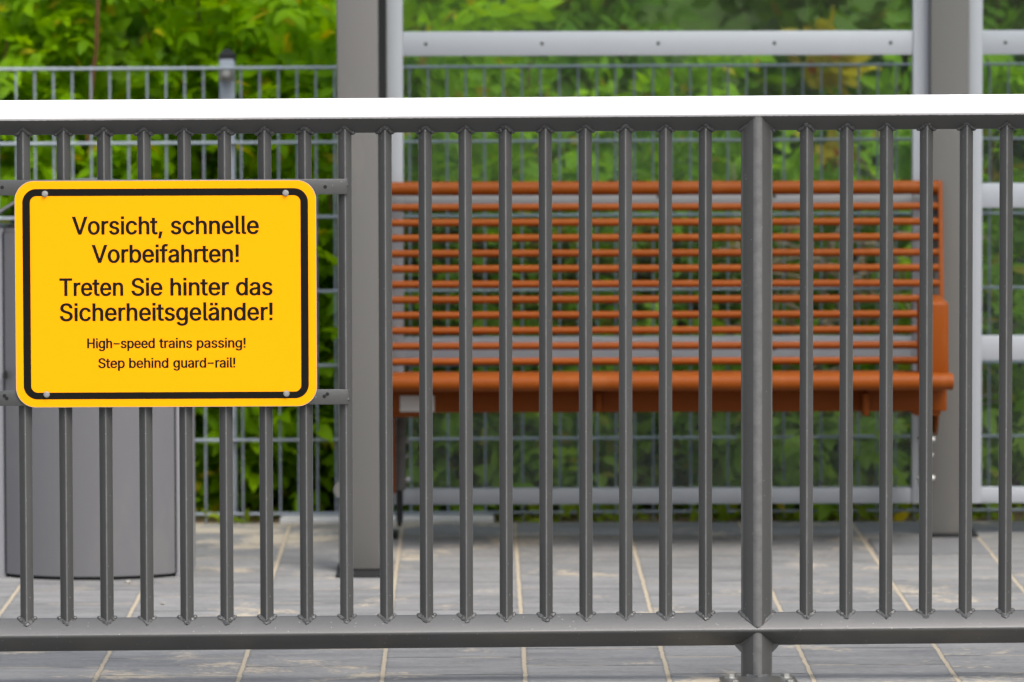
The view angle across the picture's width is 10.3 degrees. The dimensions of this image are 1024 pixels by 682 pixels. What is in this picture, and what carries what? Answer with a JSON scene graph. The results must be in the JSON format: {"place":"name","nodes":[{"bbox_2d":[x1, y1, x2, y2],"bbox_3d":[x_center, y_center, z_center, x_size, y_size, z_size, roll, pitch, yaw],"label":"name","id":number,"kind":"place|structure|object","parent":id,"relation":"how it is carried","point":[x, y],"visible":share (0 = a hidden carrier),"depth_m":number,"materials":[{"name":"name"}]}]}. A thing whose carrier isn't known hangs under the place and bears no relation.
{"place":"outdoors","nodes":[
{"label":"outdoors","id":0,"kind":"place"},
{"bbox_2d":[0,521,1023,681],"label":"paving","id":1,"kind":"structure","parent":0,"point":[974,662],"depth_m":13.34,"materials":[{"name":"stone"}]},
{"bbox_2d":[0,178,195,579],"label":"litter bin","id":2,"kind":"object","parent":1,"relation":"on","point":[86,511],"visible":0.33,"depth_m":13.82,"materials":[{"name":"metal"}]},
{"bbox_2d":[2,232,174,576],"bbox_3d":[-1.031,0.154,13.834,0.415,0.833,0.103,0,4,0],"label":"door panel","id":3,"kind":"structure","parent":2,"relation":"in","point":[45,420],"depth_m":13.82,"materials":[{"name":"metal"}]},
{"bbox_2d":[0,94,1023,681],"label":"guard rail","id":4,"kind":"object","parent":1,"relation":"on","point":[756,630],"visible":1,"depth_m":11.78,"materials":[{"name":"metal"}]},
{"bbox_2d":[14,180,316,407],"bbox_3d":[-0.714,-0.097,11.732,0.621,0.468,0.009,0,4,-2],"label":"warning sign","id":5,"kind":"object","parent":4,"relation":"attached to","point":[165,293],"visible":1,"depth_m":11.73,"materials":[{"name":"metal"}]},
{"bbox_2d":[392,181,953,526],"bbox_3d":[0.382,0.044,14.546,1.472,0.888,0.513,0,4,0],"label":"bench","id":6,"kind":"object","parent":1,"relation":"on","point":[726,391],"visible":0.63,"depth_m":14.70,"materials":[{"name":"metal"}]},
{"bbox_2d":[333,0,1023,576],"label":"passenger shelter","id":7,"kind":"object","parent":1,"relation":"on","point":[945,44],"visible":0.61,"depth_m":14.78,"materials":[{"name":"metal"}]},
{"bbox_2d":[868,538,990,554],"bbox_3d":[1.066,0.535,14.554,0.284,0.024,0.380,0,4,0],"label":"paving infill","id":8,"kind":"object","parent":1,"relation":"on","point":[910,546],"visible":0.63,"depth_m":14.53,"materials":[{"name":"grey concrete"}]},
{"bbox_2d":[139,0,1023,523],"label":"soil bank","id":9,"kind":"structure","parent":0,"point":[713,14],"depth_m":18.87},
{"bbox_2d":[0,0,141,222],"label":"shrub","id":10,"kind":"object","parent":9,"relation":"on","point":[53,19],"visible":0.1,"depth_m":15.66,"materials":[{"name":"green plant"}]},
{"bbox_2d":[0,0,204,222],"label":"shrub","id":11,"kind":"object","parent":9,"relation":"on","point":[137,16],"visible":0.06,"depth_m":16.38,"materials":[{"name":"green plant"}]},
{"bbox_2d":[0,0,337,511],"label":"shrub","id":12,"kind":"object","parent":9,"relation":"on","point":[256,12],"visible":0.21,"depth_m":15.65,"materials":[{"name":"green plant"}]},
{"bbox_2d":[0,6,405,178],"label":"shrub","id":13,"kind":"object","parent":9,"relation":"on","point":[212,164],"visible":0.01,"depth_m":16.79,"materials":[{"name":"green plant"}]},
{"bbox_2d":[195,313,435,512],"bbox_3d":[-0.760,0.159,15.611,1.153,0.929,0.866,0,4,0],"label":"shrub","id":14,"kind":"object","parent":9,"relation":"on","point":[289,427],"visible":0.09,"depth_m":15.40,"materials":[{"name":"green plant"}]},
{"bbox_2d":[41,0,604,308],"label":"shrub","id":15,"kind":"object","parent":9,"relation":"on","point":[412,9],"visible":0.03,"depth_m":16.54,"materials":[{"name":"green plant"}]},
{"bbox_2d":[139,0,564,503],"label":"shrub","id":16,"kind":"object","parent":9,"relation":"on","point":[492,15],"visible":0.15,"depth_m":15.58,"materials":[{"name":"green plant"}]},
{"bbox_2d":[195,228,533,516],"bbox_3d":[-0.424,0.123,15.697,1.055,0.872,0.768,0,4,0],"label":"shrub","id":17,"kind":"object","parent":9,"relation":"on","point":[290,498],"visible":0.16,"depth_m":15.51,"materials":[{"name":"green plant"}]},
{"bbox_2d":[238,0,703,309],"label":"shrub","id":18,"kind":"object","parent":9,"relation":"on","point":[588,17],"visible":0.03,"depth_m":16.89,"materials":[{"name":"green plant"}]},
{"bbox_2d":[321,56,696,514],"bbox_3d":[0.075,-0.126,15.945,1.050,1.503,1.228,3,5,43],"label":"shrub","id":19,"kind":"object","parent":9,"relation":"on","point":[532,85],"visible":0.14,"depth_m":15.68,"materials":[{"name":"green plant"}]},
{"bbox_2d":[0,49,1023,523],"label":"fence","id":20,"kind":"object","parent":9,"relation":"on","point":[226,67],"visible":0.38,"depth_m":15.27,"materials":[{"name":"metal"}]},
{"bbox_2d":[393,244,658,518],"bbox_3d":[-0.017,0.160,15.682,0.900,0.878,0.810,0,4,0],"label":"shrub","id":21,"kind":"object","parent":9,"relation":"on","point":[643,427],"visible":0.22,"depth_m":15.51,"materials":[{"name":"green plant"}]},
{"bbox_2d":[449,143,654,334],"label":"shrub","id":22,"kind":"object","parent":9,"relation":"on","point":[526,278],"depth_m":16.47,"materials":[{"name":"green plant"}]},
{"bbox_2d":[195,447,1023,522],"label":"weeds","id":23,"kind":"object","parent":9,"relation":"on","point":[722,516],"visible":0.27,"depth_m":15.37,"materials":[{"name":"green plant"}]},
{"bbox_2d":[498,293,838,517],"bbox_3d":[0.429,0.212,15.717,1.023,0.719,0.715,0,4,0],"label":"shrub","id":24,"kind":"object","parent":9,"relation":"on","point":[644,448],"visible":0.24,"depth_m":15.55,"materials":[{"name":"green plant"}]},
{"bbox_2d":[520,55,894,505],"bbox_3d":[0.579,-0.125,16.111,1.295,1.460,1.050,0,4,0],"label":"shrub","id":25,"kind":"object","parent":9,"relation":"on","point":[643,85],"visible":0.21,"depth_m":15.97,"materials":[{"name":"green plant"}]},
{"bbox_2d":[523,0,1018,367],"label":"shrub","id":26,"kind":"object","parent":9,"relation":"on","point":[770,15],"visible":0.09,"depth_m":17.06,"materials":[{"name":"green plant"}]},
{"bbox_2d":[682,5,882,464],"bbox_3d":[0.838,-0.167,16.348,0.624,1.603,0.751,1,4,12],"label":"shrub","id":27,"kind":"object","parent":9,"relation":"on","point":[831,78],"visible":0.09,"depth_m":16.42,"materials":[{"name":"green plant"}]},
{"bbox_2d":[604,303,1012,521],"bbox_3d":[0.834,0.223,15.581,0.989,0.681,0.855,2,4,31],"label":"shrub","id":28,"kind":"object","parent":9,"relation":"on","point":[868,458],"visible":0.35,"depth_m":15.44,"materials":[{"name":"green plant"}]},
{"bbox_2d":[697,290,1022,507],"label":"shrub","id":29,"kind":"object","parent":9,"relation":"on","point":[870,367],"visible":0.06,"depth_m":15.67,"materials":[{"name":"green plant"}]},
{"bbox_2d":[712,157,1023,467],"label":"shrub","id":30,"kind":"object","parent":9,"relation":"on","point":[826,322],"visible":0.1,"depth_m":15.69,"materials":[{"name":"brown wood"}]},
{"bbox_2d":[759,0,1023,458],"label":"shrub","id":31,"kind":"object","parent":9,"relation":"on","point":[1008,14],"visible":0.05,"depth_m":16.90,"materials":[{"name":"green plant"}]},
{"bbox_2d":[894,512,909,520],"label":"fallen leaf","id":32,"kind":"object","parent":9,"relation":"on","point":[901,516],"visible":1,"depth_m":15.26,"materials":[{"name":"yellow plant"}]},
{"bbox_2d":[822,54,1023,485],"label":"shrub","id":33,"kind":"object","parent":9,"relation":"on","point":[999,79],"visible":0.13,"depth_m":15.93,"materials":[{"name":"green plant"}]},
{"bbox_2d":[863,244,1023,517],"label":"shrub","id":34,"kind":"object","parent":9,"relation":"on","point":[1017,373],"visible":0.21,"depth_m":15.59,"materials":[{"name":"green plant"}]},
{"bbox_2d":[982,55,1023,285],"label":"shrub","id":35,"kind":"object","parent":9,"relation":"on","point":[1019,234],"visible":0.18,"depth_m":17.08,"materials":[{"name":"green plant"}]},
{"label":"ground","id":36,"kind":"structure","parent":0,"visible":0},
{"bbox_2d":[279,514,494,522],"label":"kerb block","id":37,"kind":"structure","parent":36,"relation":"on","point":[483,518],"depth_m":15.23,"materials":[{"name":"concrete"}]}
]}

